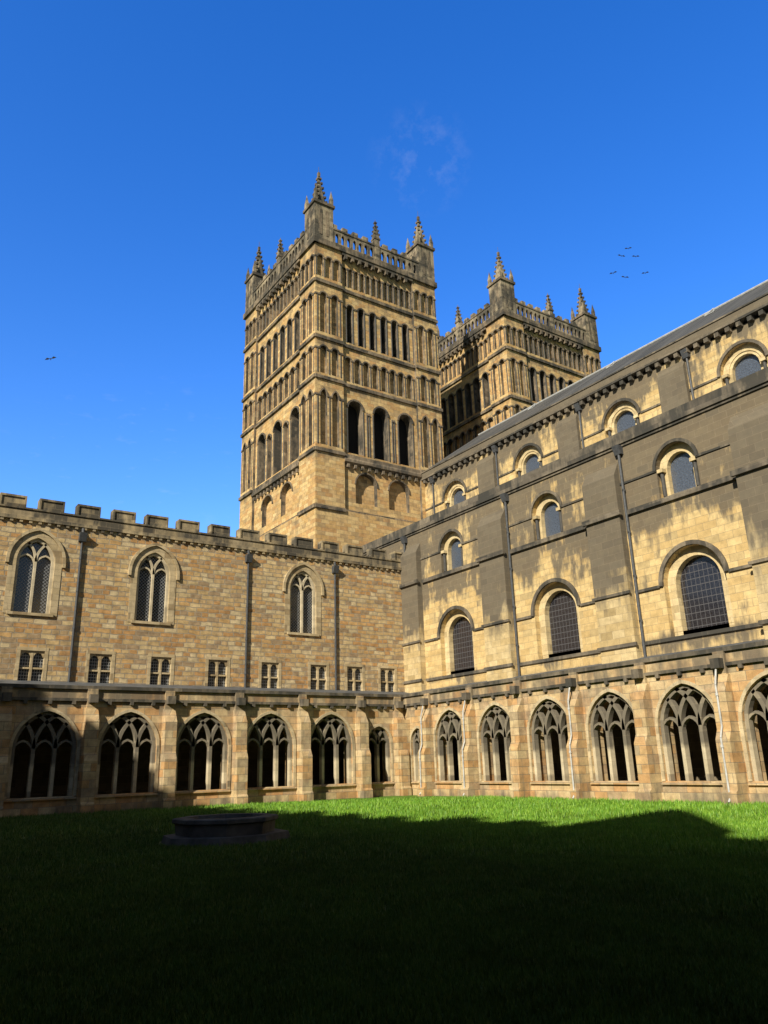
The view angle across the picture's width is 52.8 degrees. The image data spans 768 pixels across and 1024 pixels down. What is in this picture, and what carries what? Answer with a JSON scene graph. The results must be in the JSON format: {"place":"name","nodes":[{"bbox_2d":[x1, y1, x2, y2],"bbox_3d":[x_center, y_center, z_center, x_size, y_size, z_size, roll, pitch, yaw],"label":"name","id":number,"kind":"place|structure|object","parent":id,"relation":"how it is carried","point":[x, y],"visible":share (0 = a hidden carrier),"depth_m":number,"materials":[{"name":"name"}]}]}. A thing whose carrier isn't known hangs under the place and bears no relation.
{"place":"outdoors","nodes":[
{"label":"outdoors","id":0,"kind":"place"},
{"bbox_2d":[0,517,404,691],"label":"stone wall","id":1,"kind":"structure","parent":0,"point":[210,604],"depth_m":40.78,"materials":[{"name":"beige stone"}]},
{"bbox_2d":[13,542,311,633],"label":"arched tracery windows","id":2,"kind":"structure","parent":1,"relation":"in","point":[23,586],"depth_m":39.28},
{"bbox_2d":[0,492,402,691],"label":"dormitory parapet dressings","id":3,"kind":"structure","parent":1,"relation":"attached to","point":[49,512],"depth_m":40.19,"materials":[{"name":"beige stone"}]},
{"bbox_2d":[17,652,392,691],"bbox_3d":[-15.513,7.245,35.903,38.790,1.490,0.001,10,-22,-33],"label":"window glazing","id":4,"kind":"structure","parent":3,"relation":"attached to","point":[24,661],"depth_m":38.91,"materials":[{"name":"black glass"}]},
{"bbox_2d":[0,795,767,1023],"bbox_3d":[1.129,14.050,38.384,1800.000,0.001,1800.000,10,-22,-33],"label":"lawn","id":5,"kind":"structure","parent":0,"point":[394,797],"depth_m":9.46,"materials":[{"name":"green plant"}]},
{"bbox_2d":[161,813,289,846],"bbox_3d":[-3.554,7.067,17.282,2.834,0.500,2.584,10,-22,-33],"label":"stone basin","id":6,"kind":"object","parent":5,"relation":"on","point":[221,829],"visible":0.98,"depth_m":16.44,"materials":[{"name":"grey stone"}]},
{"bbox_2d":[0,645,767,817],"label":"cloister arcade walls","id":7,"kind":"structure","parent":5,"relation":"on","point":[642,695],"depth_m":31.57,"materials":[{"name":"stone"}]},
{"bbox_2d":[0,639,767,694],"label":"lead roofs","id":8,"kind":"structure","parent":7,"relation":"on","point":[171,686],"depth_m":37.37,"materials":[{"name":"grey metal"}]},
{"bbox_2d":[4,670,767,798],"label":"arch moldings","id":9,"kind":"structure","parent":7,"relation":"on","point":[628,701],"depth_m":31.62,"materials":[{"name":"beige stone"}]},
{"bbox_2d":[6,539,767,798],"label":"tracery window","id":10,"kind":"structure","parent":7,"relation":"in","point":[680,720],"depth_m":32.01,"materials":[{"name":"beige stone"}]},
{"bbox_2d":[419,668,729,801],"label":"drainpipes","id":11,"kind":"object","parent":7,"relation":"attached to","point":[721,728],"visible":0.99,"depth_m":29.40,"materials":[{"name":"grey metal"}]},
{"bbox_2d":[10,685,767,797],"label":"cloister window openings","id":12,"kind":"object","parent":5,"relation":"on","point":[41,771],"depth_m":36.17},
{"bbox_2d":[239,242,600,551],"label":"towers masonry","id":13,"kind":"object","parent":5,"relation":"on","point":[322,477],"visible":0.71,"depth_m":61.13,"materials":[{"name":"stone"}]},
{"bbox_2d":[348,406,407,465],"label":"belfry openings","id":14,"kind":"object","parent":13,"relation":"in","point":[352,429],"visible":0.1,"depth_m":60.52,"materials":[{"name":"black"}]},
{"bbox_2d":[238,172,601,536],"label":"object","id":15,"kind":"structure","parent":13,"relation":"attached to","point":[279,281],"depth_m":64.29,"materials":[{"name":"beige stone"}]},
{"bbox_2d":[245,179,598,353],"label":"tower parapets","id":16,"kind":"object","parent":13,"relation":"on","point":[315,207],"visible":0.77,"depth_m":69.73,"materials":[{"name":"beige stone"}]},
{"bbox_2d":[248,256,597,524],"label":"tower blind arcading","id":17,"kind":"object","parent":13,"relation":"attached to","point":[365,493],"visible":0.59,"depth_m":61.85,"materials":[{"name":"beige stone"}]},
{"bbox_2d":[364,313,767,689],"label":"nave ashlar walls","id":18,"kind":"structure","parent":5,"relation":"on","point":[713,516],"depth_m":37.86,"materials":[{"name":"beige stone"}]},
{"bbox_2d":[67,348,694,689],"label":"drainpipes","id":19,"kind":"object","parent":18,"relation":"on","point":[617,449],"visible":0.9,"depth_m":40.57,"materials":[{"name":"black metal"}]},
{"bbox_2d":[0,292,767,708],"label":"string courses","id":20,"kind":"object","parent":18,"relation":"attached to","point":[716,398],"visible":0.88,"depth_m":36.57,"materials":[{"name":"beige stone"}]},
{"bbox_2d":[241,256,766,571],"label":"blind arcade columns","id":21,"kind":"structure","parent":18,"relation":"on","point":[696,472],"depth_m":62.64,"materials":[{"name":"beige stone"}]},
{"bbox_2d":[400,295,767,692],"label":"wall buttresses","id":22,"kind":"structure","parent":18,"relation":"attached to","point":[617,616],"depth_m":39.13,"materials":[{"name":"beige stone"}]},
{"bbox_2d":[428,282,767,468],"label":"nave roof","id":23,"kind":"structure","parent":18,"relation":"on","point":[757,292],"depth_m":49.42,"materials":[{"name":"grey metal"}]},
{"bbox_2d":[441,344,767,674],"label":"window surrounds","id":24,"kind":"object","parent":18,"relation":"attached to","point":[683,558],"visible":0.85,"depth_m":38.63,"materials":[{"name":"beige stone"}]},
{"bbox_2d":[453,556,728,670],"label":"arched windows","id":25,"kind":"structure","parent":24,"relation":"attached to","point":[703,597],"depth_m":32.72,"materials":[{"name":"grey glass"}]},
{"bbox_2d":[451,355,760,568],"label":"arched windows","id":26,"kind":"structure","parent":24,"relation":"on","point":[682,474],"depth_m":39.58,"materials":[{"name":"grey glass"}]},
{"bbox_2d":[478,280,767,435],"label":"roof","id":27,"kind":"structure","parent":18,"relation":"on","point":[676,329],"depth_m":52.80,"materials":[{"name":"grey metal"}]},
{"bbox_2d":[0,0,767,536],"label":"sky","id":28,"kind":"structure","parent":0,"point":[150,149],"materials":[{"name":"blue"}]}
]}

